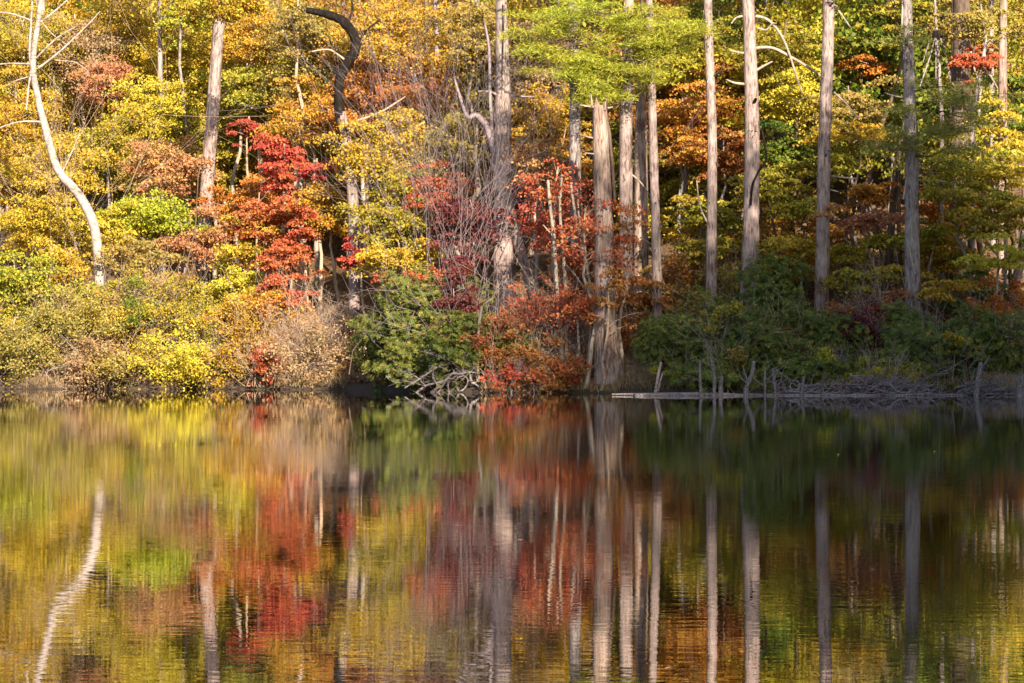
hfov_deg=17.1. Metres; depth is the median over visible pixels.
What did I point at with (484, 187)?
bare shrub
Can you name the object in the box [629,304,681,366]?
rhododendron
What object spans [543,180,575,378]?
thin stemmed tree
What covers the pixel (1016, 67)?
hillside tree
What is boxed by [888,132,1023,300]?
understory tree
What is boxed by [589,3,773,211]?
hillside tree
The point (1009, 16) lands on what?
understory tree
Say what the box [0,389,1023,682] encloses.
lake
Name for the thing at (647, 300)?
understory tree
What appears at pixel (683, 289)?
leafy shoreline shrub
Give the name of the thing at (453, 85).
hillside tree
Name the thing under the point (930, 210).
understory tree
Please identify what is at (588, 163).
understory tree
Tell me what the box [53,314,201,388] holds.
leafy shoreline shrub
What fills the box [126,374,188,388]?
dead twig tangle
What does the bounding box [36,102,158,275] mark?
understory tree
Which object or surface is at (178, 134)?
hillside tree
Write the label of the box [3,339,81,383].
bare shrub
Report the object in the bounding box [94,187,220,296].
understory tree
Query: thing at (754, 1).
hillside tree
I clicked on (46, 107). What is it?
hillside tree
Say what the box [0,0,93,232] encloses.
understory tree
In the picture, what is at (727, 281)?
leafy shoreline shrub
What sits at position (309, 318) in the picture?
bare shrub
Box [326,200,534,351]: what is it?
hanging creeper bush
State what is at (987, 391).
brush pile
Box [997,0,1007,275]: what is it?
background trunk
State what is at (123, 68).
understory tree
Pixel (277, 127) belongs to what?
understory tree
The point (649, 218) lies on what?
understory tree
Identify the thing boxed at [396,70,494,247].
hillside tree
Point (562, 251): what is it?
thin stemmed tree
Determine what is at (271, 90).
hillside tree
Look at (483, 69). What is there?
hillside tree
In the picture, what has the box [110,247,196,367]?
leafy shoreline shrub
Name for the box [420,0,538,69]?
hillside tree
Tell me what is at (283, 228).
maple stem
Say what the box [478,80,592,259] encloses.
understory tree
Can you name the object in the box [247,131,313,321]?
understory tree
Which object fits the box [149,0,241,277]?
understory tree
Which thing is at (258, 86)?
hillside tree
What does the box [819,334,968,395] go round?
brush pile
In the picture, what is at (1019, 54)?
hillside tree
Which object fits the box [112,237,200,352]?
leafy shoreline shrub
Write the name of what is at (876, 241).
understory tree
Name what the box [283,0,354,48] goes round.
hillside tree
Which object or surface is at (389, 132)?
hillside tree
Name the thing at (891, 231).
background trunk
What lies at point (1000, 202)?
understory tree
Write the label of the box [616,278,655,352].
leafy shoreline shrub
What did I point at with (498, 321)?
leafy shoreline shrub
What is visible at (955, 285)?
understory tree
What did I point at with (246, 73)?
understory tree
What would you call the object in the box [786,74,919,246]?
understory tree
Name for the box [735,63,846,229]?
understory tree
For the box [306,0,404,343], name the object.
crooked tree
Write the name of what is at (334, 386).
dead twig tangle
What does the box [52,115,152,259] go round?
hillside tree
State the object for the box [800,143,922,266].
understory tree
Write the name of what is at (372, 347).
rhododendron
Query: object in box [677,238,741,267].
understory tree
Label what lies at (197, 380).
bare shrub
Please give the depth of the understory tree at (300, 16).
158.43 m
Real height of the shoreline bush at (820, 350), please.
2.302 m
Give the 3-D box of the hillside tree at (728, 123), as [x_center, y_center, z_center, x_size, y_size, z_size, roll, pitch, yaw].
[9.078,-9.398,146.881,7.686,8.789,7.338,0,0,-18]
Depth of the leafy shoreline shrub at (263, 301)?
148.53 m
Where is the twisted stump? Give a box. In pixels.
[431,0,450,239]
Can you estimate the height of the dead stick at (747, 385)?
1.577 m
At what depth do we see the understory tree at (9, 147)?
163.38 m
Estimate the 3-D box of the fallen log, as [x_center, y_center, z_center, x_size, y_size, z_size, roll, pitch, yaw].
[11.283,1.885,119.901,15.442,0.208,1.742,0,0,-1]
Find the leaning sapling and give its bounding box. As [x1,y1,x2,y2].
[1001,225,1023,337]
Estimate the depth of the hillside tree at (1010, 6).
158.59 m
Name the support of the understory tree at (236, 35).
on the ground at (836, 196)
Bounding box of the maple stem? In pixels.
[278,159,285,286]
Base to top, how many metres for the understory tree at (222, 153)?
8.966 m
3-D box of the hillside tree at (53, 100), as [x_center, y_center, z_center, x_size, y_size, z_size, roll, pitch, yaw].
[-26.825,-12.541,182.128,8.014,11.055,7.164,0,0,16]
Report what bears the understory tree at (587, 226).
on the ground at (836, 196)
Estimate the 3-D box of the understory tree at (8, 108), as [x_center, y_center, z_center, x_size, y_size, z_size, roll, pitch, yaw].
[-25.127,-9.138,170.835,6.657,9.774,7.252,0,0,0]
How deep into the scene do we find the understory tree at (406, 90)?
154.95 m
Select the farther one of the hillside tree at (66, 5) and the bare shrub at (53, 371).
the hillside tree at (66, 5)
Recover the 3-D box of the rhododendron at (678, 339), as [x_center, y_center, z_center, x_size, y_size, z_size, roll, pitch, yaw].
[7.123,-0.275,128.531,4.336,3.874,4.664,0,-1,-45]
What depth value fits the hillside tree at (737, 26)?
153.53 m
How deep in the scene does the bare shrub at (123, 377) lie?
149.95 m
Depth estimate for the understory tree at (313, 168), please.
151.11 m
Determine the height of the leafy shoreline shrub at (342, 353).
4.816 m
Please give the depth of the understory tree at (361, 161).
147.62 m
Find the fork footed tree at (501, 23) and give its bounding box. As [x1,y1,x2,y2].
[453,0,536,314]
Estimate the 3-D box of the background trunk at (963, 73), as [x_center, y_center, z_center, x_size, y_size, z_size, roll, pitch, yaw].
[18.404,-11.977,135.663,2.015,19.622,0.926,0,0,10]
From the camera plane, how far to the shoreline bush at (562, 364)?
131.30 m
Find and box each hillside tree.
[0,0,35,23]
[0,4,74,143]
[0,116,49,239]
[2,0,83,123]
[7,55,74,129]
[23,116,90,248]
[40,0,45,114]
[45,0,106,18]
[47,0,168,218]
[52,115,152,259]
[53,58,179,210]
[69,0,157,41]
[91,0,224,41]
[104,0,183,277]
[138,24,207,205]
[144,79,226,193]
[147,82,282,241]
[164,22,290,192]
[166,65,325,235]
[198,0,269,36]
[229,38,328,193]
[269,0,326,13]
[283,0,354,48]
[287,112,404,255]
[288,0,456,272]
[291,53,450,232]
[308,71,360,202]
[311,0,418,44]
[353,0,464,84]
[356,47,454,237]
[395,51,486,193]
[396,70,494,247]
[413,53,569,191]
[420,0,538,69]
[420,0,587,174]
[423,0,429,61]
[430,0,461,30]
[442,0,548,25]
[448,39,566,215]
[517,0,564,40]
[517,0,686,184]
[554,0,667,80]
[562,69,690,207]
[579,0,720,53]
[580,5,686,139]
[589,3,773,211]
[632,36,634,159]
[635,0,741,144]
[635,24,816,218]
[660,0,812,180]
[661,0,822,137]
[717,11,821,201]
[728,0,780,24]
[741,0,847,149]
[741,0,887,185]
[783,0,793,176]
[783,0,950,212]
[806,0,986,168]
[812,0,979,211]
[852,0,1023,185]
[916,54,1023,184]
[946,0,952,219]
[947,0,999,224]
[947,42,1023,187]
[973,0,1023,163]
[980,0,1023,54]
[983,0,1023,57]
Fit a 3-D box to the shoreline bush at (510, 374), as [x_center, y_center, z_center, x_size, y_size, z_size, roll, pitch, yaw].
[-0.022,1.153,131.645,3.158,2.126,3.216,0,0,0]
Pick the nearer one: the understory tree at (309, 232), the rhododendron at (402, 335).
the rhododendron at (402, 335)
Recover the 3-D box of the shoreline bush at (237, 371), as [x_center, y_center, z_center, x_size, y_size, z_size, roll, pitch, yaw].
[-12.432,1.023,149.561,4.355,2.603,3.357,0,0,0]
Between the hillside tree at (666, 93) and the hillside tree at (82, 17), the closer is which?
the hillside tree at (666, 93)
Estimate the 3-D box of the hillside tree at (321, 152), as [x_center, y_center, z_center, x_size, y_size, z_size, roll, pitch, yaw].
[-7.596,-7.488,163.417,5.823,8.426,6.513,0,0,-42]
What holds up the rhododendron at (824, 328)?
on the ground at (836, 196)
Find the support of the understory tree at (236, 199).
on the ground at (836, 196)
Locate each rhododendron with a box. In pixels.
[346,299,394,390]
[348,261,495,374]
[361,329,474,391]
[419,307,507,391]
[628,283,752,374]
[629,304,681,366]
[665,349,759,392]
[691,297,819,378]
[734,241,817,335]
[742,349,864,392]
[761,299,873,362]
[863,314,988,388]
[866,298,946,356]
[939,298,1023,381]
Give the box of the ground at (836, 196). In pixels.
[0,0,1023,393]
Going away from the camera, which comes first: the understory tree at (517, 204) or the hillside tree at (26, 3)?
the understory tree at (517, 204)
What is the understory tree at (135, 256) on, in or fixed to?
on the ground at (836, 196)
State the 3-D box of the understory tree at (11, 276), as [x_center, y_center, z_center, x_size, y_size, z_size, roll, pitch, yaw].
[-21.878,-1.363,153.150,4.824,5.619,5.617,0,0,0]
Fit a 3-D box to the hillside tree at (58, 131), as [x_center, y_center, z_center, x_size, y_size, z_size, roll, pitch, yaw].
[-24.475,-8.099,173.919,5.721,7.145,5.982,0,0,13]
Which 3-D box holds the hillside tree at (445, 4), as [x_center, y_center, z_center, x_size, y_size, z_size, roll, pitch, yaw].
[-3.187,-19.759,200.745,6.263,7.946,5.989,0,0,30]
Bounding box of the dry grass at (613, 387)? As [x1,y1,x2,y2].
[17,334,1023,392]
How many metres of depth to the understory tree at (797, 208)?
133.27 m
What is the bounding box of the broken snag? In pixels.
[578,94,623,384]
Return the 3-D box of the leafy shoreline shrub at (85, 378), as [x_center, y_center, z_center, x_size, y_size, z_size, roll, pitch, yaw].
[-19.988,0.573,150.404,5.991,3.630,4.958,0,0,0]
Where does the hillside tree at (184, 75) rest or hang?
on the ground at (836, 196)
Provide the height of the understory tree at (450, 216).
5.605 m
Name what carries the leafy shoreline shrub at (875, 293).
on the ground at (836, 196)
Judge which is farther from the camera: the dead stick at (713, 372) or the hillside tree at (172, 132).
the hillside tree at (172, 132)
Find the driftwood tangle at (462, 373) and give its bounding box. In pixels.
[386,347,481,391]
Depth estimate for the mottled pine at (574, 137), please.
135.11 m
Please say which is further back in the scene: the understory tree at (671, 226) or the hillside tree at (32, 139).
the hillside tree at (32, 139)
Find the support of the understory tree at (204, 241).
on the ground at (836, 196)
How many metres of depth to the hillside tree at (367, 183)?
160.00 m
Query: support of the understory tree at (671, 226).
on the ground at (836, 196)
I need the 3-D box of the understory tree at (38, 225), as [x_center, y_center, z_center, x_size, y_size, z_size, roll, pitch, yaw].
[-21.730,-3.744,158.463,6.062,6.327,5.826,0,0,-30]
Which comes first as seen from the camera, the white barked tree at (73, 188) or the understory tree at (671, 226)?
the understory tree at (671, 226)
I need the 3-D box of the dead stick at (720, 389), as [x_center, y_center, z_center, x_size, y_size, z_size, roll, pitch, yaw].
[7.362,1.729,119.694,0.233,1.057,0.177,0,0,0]
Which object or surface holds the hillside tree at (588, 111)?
on the ground at (836, 196)
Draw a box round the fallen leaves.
[0,83,1023,385]
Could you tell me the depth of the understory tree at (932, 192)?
128.47 m
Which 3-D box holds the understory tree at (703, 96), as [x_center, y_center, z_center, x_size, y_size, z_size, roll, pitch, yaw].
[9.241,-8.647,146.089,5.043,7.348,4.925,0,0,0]
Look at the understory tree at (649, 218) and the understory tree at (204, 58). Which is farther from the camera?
the understory tree at (204, 58)
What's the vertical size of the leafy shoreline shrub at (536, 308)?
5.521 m
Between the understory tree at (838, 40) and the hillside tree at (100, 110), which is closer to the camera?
the understory tree at (838, 40)
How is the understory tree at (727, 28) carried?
on the ground at (836, 196)
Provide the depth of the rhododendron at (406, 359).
135.55 m
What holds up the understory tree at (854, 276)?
on the ground at (836, 196)
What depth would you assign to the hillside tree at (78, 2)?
208.13 m
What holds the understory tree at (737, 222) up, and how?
on the ground at (836, 196)
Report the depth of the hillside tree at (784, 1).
154.82 m
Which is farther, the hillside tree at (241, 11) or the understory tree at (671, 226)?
the hillside tree at (241, 11)
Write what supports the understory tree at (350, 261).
on the ground at (836, 196)
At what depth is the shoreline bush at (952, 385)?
122.78 m
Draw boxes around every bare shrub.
[0,0,317,309]
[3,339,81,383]
[79,355,169,388]
[176,373,225,385]
[182,0,647,311]
[215,254,380,389]
[258,0,726,326]
[263,333,332,383]
[449,250,631,392]
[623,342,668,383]
[832,289,939,348]
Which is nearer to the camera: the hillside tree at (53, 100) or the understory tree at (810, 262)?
the understory tree at (810, 262)
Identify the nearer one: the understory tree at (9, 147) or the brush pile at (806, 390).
the brush pile at (806, 390)
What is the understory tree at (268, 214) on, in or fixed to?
on the ground at (836, 196)
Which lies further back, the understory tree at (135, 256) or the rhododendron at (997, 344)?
the understory tree at (135, 256)
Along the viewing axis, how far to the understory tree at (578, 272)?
133.29 m
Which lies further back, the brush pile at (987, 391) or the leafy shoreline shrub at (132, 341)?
the leafy shoreline shrub at (132, 341)
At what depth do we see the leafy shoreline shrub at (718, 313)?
124.86 m
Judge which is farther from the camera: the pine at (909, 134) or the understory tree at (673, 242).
the understory tree at (673, 242)
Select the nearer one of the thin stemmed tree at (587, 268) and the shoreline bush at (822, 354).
the shoreline bush at (822, 354)
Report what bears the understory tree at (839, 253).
on the ground at (836, 196)
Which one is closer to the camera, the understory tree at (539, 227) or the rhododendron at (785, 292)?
the rhododendron at (785, 292)
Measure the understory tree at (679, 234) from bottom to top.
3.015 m
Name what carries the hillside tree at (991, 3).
on the ground at (836, 196)
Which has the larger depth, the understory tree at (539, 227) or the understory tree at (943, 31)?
the understory tree at (943, 31)
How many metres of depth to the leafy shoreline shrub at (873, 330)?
125.46 m
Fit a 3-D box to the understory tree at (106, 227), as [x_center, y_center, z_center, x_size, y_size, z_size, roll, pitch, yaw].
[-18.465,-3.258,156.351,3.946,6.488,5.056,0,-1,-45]
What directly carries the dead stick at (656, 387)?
in the lake
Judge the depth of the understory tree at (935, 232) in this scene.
130.36 m
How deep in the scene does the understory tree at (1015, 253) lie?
126.87 m
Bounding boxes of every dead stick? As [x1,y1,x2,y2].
[654,362,663,392]
[699,361,701,395]
[707,346,716,395]
[718,376,723,395]
[739,361,763,395]
[764,370,765,395]
[771,368,776,395]
[800,376,804,395]
[973,356,989,395]
[1016,374,1023,395]
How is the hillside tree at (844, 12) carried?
on the ground at (836, 196)
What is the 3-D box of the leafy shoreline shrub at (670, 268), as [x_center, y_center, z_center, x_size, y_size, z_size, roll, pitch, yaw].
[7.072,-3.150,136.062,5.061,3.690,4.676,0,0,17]
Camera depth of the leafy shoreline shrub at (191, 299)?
150.88 m
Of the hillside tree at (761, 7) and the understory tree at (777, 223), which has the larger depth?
the hillside tree at (761, 7)
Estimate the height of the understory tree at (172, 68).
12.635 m
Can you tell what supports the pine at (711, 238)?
on the ground at (836, 196)
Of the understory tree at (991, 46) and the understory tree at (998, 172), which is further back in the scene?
the understory tree at (991, 46)
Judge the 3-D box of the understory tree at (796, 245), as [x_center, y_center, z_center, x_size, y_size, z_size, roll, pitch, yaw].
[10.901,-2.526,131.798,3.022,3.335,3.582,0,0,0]
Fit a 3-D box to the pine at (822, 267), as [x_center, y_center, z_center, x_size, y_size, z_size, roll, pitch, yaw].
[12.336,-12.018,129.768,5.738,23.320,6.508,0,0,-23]
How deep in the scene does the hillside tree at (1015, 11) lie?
158.15 m
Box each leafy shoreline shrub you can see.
[0,241,116,373]
[0,293,72,387]
[1,258,173,371]
[1,319,122,388]
[3,248,140,354]
[46,255,211,367]
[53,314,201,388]
[105,223,225,359]
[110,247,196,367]
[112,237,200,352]
[129,269,257,383]
[137,266,338,382]
[187,254,341,378]
[214,277,348,374]
[256,290,373,387]
[357,219,460,360]
[454,244,584,375]
[475,293,544,377]
[476,317,589,392]
[491,263,593,366]
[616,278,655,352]
[633,227,738,304]
[637,279,805,357]
[639,267,728,315]
[684,231,776,305]
[703,276,806,323]
[703,284,874,352]
[807,282,889,354]
[817,245,916,341]
[895,268,1023,343]
[896,287,1018,383]
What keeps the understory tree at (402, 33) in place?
on the ground at (836, 196)
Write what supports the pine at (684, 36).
on the ground at (836, 196)
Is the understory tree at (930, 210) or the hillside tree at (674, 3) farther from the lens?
the hillside tree at (674, 3)
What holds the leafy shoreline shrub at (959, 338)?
on the ground at (836, 196)
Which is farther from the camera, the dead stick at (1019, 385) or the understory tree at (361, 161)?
the understory tree at (361, 161)
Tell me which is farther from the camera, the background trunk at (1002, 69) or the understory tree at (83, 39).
the understory tree at (83, 39)
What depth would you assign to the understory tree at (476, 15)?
153.61 m
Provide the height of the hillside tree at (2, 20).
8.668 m
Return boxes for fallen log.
[612,392,1013,395]
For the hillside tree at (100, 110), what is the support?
on the ground at (836, 196)
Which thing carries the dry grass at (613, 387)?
on the ground at (836, 196)
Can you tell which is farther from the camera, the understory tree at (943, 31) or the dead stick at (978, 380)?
the understory tree at (943, 31)
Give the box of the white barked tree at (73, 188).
[0,0,103,316]
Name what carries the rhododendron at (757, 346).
on the ground at (836, 196)
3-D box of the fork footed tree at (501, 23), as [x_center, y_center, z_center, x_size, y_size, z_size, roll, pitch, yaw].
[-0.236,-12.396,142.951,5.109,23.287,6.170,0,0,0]
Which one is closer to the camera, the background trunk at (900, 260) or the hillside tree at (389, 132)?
the background trunk at (900, 260)
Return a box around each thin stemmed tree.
[476,297,492,380]
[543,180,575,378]
[559,175,586,361]
[570,185,592,366]
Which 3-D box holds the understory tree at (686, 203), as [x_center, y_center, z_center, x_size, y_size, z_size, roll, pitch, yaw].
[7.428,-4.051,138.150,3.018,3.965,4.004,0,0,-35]
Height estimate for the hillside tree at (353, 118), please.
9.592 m
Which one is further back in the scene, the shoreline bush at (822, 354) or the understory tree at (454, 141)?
the understory tree at (454, 141)
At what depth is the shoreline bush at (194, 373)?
148.78 m
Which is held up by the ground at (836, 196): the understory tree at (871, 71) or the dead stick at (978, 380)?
the understory tree at (871, 71)
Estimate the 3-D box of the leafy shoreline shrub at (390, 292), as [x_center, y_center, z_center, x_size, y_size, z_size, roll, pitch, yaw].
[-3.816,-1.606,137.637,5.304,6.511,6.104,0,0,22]
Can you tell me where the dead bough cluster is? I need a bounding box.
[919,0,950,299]
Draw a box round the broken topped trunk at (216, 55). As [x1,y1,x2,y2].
[195,1,224,319]
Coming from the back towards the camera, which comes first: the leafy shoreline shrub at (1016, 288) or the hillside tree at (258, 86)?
the hillside tree at (258, 86)
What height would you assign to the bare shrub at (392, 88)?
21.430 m
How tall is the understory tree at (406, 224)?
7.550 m
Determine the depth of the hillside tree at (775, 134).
150.53 m
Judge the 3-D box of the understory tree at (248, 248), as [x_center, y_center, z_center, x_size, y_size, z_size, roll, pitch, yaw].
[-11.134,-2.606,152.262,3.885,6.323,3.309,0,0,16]
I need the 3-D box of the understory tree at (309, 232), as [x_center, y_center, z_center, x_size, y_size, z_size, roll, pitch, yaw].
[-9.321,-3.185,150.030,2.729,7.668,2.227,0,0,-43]
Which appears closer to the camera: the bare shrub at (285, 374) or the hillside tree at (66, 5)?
the bare shrub at (285, 374)
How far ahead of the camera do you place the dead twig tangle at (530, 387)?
131.64 m
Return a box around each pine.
[474,0,584,355]
[493,0,703,352]
[598,0,723,332]
[696,0,721,309]
[726,0,820,302]
[809,0,858,322]
[853,0,1023,321]
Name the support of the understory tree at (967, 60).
on the ground at (836, 196)
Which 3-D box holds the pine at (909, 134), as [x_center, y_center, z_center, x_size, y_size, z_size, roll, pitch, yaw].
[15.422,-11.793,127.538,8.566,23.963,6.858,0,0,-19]
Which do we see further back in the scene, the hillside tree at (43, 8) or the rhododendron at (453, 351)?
the hillside tree at (43, 8)
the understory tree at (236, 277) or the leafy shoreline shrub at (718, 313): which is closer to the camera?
the leafy shoreline shrub at (718, 313)
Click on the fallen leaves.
(354, 379)
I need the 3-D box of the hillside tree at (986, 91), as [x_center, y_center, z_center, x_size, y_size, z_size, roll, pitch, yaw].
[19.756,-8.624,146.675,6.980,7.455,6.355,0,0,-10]
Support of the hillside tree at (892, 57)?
on the ground at (836, 196)
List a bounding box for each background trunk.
[633,0,649,293]
[880,119,903,304]
[897,141,904,305]
[949,0,997,279]
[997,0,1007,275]
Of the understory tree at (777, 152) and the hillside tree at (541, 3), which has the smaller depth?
the understory tree at (777, 152)
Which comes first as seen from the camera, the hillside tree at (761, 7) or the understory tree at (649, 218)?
the understory tree at (649, 218)
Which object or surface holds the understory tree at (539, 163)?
on the ground at (836, 196)
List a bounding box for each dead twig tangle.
[4,373,57,388]
[55,376,118,388]
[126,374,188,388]
[204,373,244,388]
[314,374,356,389]
[489,374,569,392]
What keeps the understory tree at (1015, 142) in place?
on the ground at (836, 196)
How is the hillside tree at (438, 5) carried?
on the ground at (836, 196)
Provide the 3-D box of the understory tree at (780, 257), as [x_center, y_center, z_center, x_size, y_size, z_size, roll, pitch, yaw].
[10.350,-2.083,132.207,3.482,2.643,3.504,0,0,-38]
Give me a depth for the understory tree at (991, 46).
142.17 m
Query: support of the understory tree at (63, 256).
on the ground at (836, 196)
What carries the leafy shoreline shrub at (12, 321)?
on the ground at (836, 196)
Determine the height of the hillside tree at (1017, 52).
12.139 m
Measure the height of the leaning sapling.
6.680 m
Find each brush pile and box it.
[757,362,850,393]
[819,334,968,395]
[945,360,1022,395]
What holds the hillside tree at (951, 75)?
on the ground at (836, 196)
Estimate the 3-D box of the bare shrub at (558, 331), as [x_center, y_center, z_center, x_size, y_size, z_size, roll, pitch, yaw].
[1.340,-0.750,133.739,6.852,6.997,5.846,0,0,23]
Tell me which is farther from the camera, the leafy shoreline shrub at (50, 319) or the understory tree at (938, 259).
the leafy shoreline shrub at (50, 319)
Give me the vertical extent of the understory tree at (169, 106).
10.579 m
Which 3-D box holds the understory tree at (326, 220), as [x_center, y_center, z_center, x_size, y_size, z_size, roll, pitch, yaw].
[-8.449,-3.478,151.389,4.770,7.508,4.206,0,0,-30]
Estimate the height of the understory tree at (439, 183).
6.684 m
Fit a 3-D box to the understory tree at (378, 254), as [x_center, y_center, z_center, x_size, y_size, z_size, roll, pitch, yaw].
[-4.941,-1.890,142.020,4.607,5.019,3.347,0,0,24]
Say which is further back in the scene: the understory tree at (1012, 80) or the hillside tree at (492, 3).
the hillside tree at (492, 3)
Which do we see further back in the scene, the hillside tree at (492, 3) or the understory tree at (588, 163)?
the hillside tree at (492, 3)
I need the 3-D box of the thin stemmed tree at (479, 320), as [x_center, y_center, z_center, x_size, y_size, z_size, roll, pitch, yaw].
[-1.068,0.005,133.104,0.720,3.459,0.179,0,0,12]
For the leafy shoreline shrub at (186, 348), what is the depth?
149.41 m
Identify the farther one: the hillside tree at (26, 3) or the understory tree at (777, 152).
the hillside tree at (26, 3)
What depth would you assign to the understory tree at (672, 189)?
148.24 m
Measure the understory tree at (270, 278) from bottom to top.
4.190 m
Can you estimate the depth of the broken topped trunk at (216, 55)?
159.48 m
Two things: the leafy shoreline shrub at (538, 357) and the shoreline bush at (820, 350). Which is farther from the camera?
the leafy shoreline shrub at (538, 357)
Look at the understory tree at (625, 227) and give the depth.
131.54 m
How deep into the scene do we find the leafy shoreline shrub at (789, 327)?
125.29 m
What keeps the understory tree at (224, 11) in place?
on the ground at (836, 196)
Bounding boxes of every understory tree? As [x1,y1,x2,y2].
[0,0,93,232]
[0,61,75,253]
[0,129,124,265]
[0,139,52,272]
[0,193,109,307]
[0,249,74,370]
[12,8,132,243]
[22,234,95,351]
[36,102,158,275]
[56,199,151,307]
[62,54,153,262]
[70,0,176,231]
[86,234,190,291]
[93,70,221,259]
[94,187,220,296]
[111,3,223,210]
[111,133,224,287]
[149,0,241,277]
[152,203,248,337]
[158,0,277,358]
[179,102,264,282]
[185,63,304,291]
[189,21,267,252]
[189,172,284,285]
[189,241,267,340]
[205,3,301,277]
[216,213,286,295]
[224,116,263,315]
[226,187,292,294]
[246,73,363,298]
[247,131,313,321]
[248,5,375,291]
[250,240,331,288]
[252,271,319,363]
[257,0,339,298]
[271,183,321,325]
[279,180,377,345]
[293,157,359,324]
[303,52,431,248]
[308,106,444,298]
[318,0,466,283]
[330,169,448,341]
[336,232,384,361]
[347,236,447,292]
[353,51,469,260]
[370,266,449,313]
[385,159,483,292]
[403,112,483,296]
[419,193,521,321]
[421,2,522,245]
[478,19,567,254]
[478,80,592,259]
[483,173,548,282]
[500,136,591,324]
[505,190,615,308]
[512,157,593,355]
[517,127,592,277]
[531,277,606,387]
[546,194,648,388]
[546,228,637,356]
[576,264,650,390]
[591,202,650,363]
[609,119,703,207]
[614,204,692,251]
[616,79,744,252]
[616,192,671,266]
[616,276,678,323]
[634,236,725,287]
[645,6,743,236]
[646,215,705,246]
[649,156,737,217]
[664,193,743,266]
[668,54,774,217]
[669,197,774,270]
[670,125,773,235]
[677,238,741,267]
[717,200,814,257]
[722,254,813,280]
[724,20,854,231]
[724,167,800,287]
[732,161,835,282]
[734,119,846,231]
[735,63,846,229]
[755,234,832,313]
[759,191,836,308]
[760,250,836,287]
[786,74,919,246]
[789,208,861,246]
[792,120,896,290]
[795,236,877,294]
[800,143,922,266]
[806,13,886,213]
[808,204,921,299]
[818,266,904,304]
[831,179,904,295]
[833,53,896,233]
[843,0,939,247]
[854,230,924,300]
[867,259,938,301]
[875,0,998,143]
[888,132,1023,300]
[893,221,989,302]
[896,218,955,319]
[901,184,983,286]
[914,277,982,327]
[916,177,1018,329]
[926,4,1023,296]
[930,252,1023,315]
[931,193,1023,330]
[940,0,1022,48]
[947,43,1003,277]
[951,232,1023,331]
[962,97,1023,273]
[970,38,1010,245]
[971,75,1023,235]
[979,155,1023,315]
[982,190,1023,323]
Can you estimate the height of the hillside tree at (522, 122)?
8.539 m
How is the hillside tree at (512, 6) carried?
on the ground at (836, 196)
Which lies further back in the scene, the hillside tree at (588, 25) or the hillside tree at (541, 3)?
the hillside tree at (541, 3)
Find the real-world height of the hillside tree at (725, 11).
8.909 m
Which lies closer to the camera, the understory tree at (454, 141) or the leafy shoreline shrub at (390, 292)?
the leafy shoreline shrub at (390, 292)
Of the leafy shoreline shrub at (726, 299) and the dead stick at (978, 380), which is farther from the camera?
the leafy shoreline shrub at (726, 299)
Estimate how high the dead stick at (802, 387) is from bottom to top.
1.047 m
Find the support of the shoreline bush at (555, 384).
on the ground at (836, 196)
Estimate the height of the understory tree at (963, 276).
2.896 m
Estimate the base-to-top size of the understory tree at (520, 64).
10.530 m
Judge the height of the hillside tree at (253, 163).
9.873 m
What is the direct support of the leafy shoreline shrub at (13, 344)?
on the ground at (836, 196)
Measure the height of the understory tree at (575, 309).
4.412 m
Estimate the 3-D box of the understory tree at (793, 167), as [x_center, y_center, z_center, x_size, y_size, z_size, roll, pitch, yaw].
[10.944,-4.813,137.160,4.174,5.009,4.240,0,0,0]
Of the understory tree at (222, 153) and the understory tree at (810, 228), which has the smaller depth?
the understory tree at (810, 228)
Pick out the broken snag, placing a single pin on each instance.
(603, 170)
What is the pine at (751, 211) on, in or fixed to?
on the ground at (836, 196)
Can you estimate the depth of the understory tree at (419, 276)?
140.06 m
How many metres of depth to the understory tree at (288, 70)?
159.94 m
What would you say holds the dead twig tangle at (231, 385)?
on the ground at (836, 196)
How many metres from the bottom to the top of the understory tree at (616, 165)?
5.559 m
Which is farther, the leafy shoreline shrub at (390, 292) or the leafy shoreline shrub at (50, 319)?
the leafy shoreline shrub at (50, 319)
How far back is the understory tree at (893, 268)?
129.04 m
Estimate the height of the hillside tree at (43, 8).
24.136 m
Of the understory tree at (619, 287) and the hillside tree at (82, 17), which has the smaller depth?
the understory tree at (619, 287)
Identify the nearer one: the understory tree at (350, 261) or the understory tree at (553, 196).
the understory tree at (553, 196)
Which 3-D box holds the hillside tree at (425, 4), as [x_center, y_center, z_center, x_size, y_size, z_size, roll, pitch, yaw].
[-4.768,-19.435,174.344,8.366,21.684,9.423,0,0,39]
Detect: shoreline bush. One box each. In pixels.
[122,321,234,388]
[188,341,254,388]
[202,324,288,387]
[471,348,551,392]
[510,360,591,392]
[511,339,610,388]
[648,331,714,384]
[675,331,779,392]
[756,332,838,385]
[813,340,893,380]
[860,341,926,384]
[945,373,962,389]
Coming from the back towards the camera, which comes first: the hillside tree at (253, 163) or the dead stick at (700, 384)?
the hillside tree at (253, 163)
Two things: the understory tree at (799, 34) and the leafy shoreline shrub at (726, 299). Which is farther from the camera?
the understory tree at (799, 34)
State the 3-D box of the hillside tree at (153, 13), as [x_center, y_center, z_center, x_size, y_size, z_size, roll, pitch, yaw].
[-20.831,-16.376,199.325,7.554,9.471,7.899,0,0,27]
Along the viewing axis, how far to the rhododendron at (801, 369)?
123.32 m
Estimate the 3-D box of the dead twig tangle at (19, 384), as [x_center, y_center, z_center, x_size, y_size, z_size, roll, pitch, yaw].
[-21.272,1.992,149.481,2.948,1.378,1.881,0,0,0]
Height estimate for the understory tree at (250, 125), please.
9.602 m

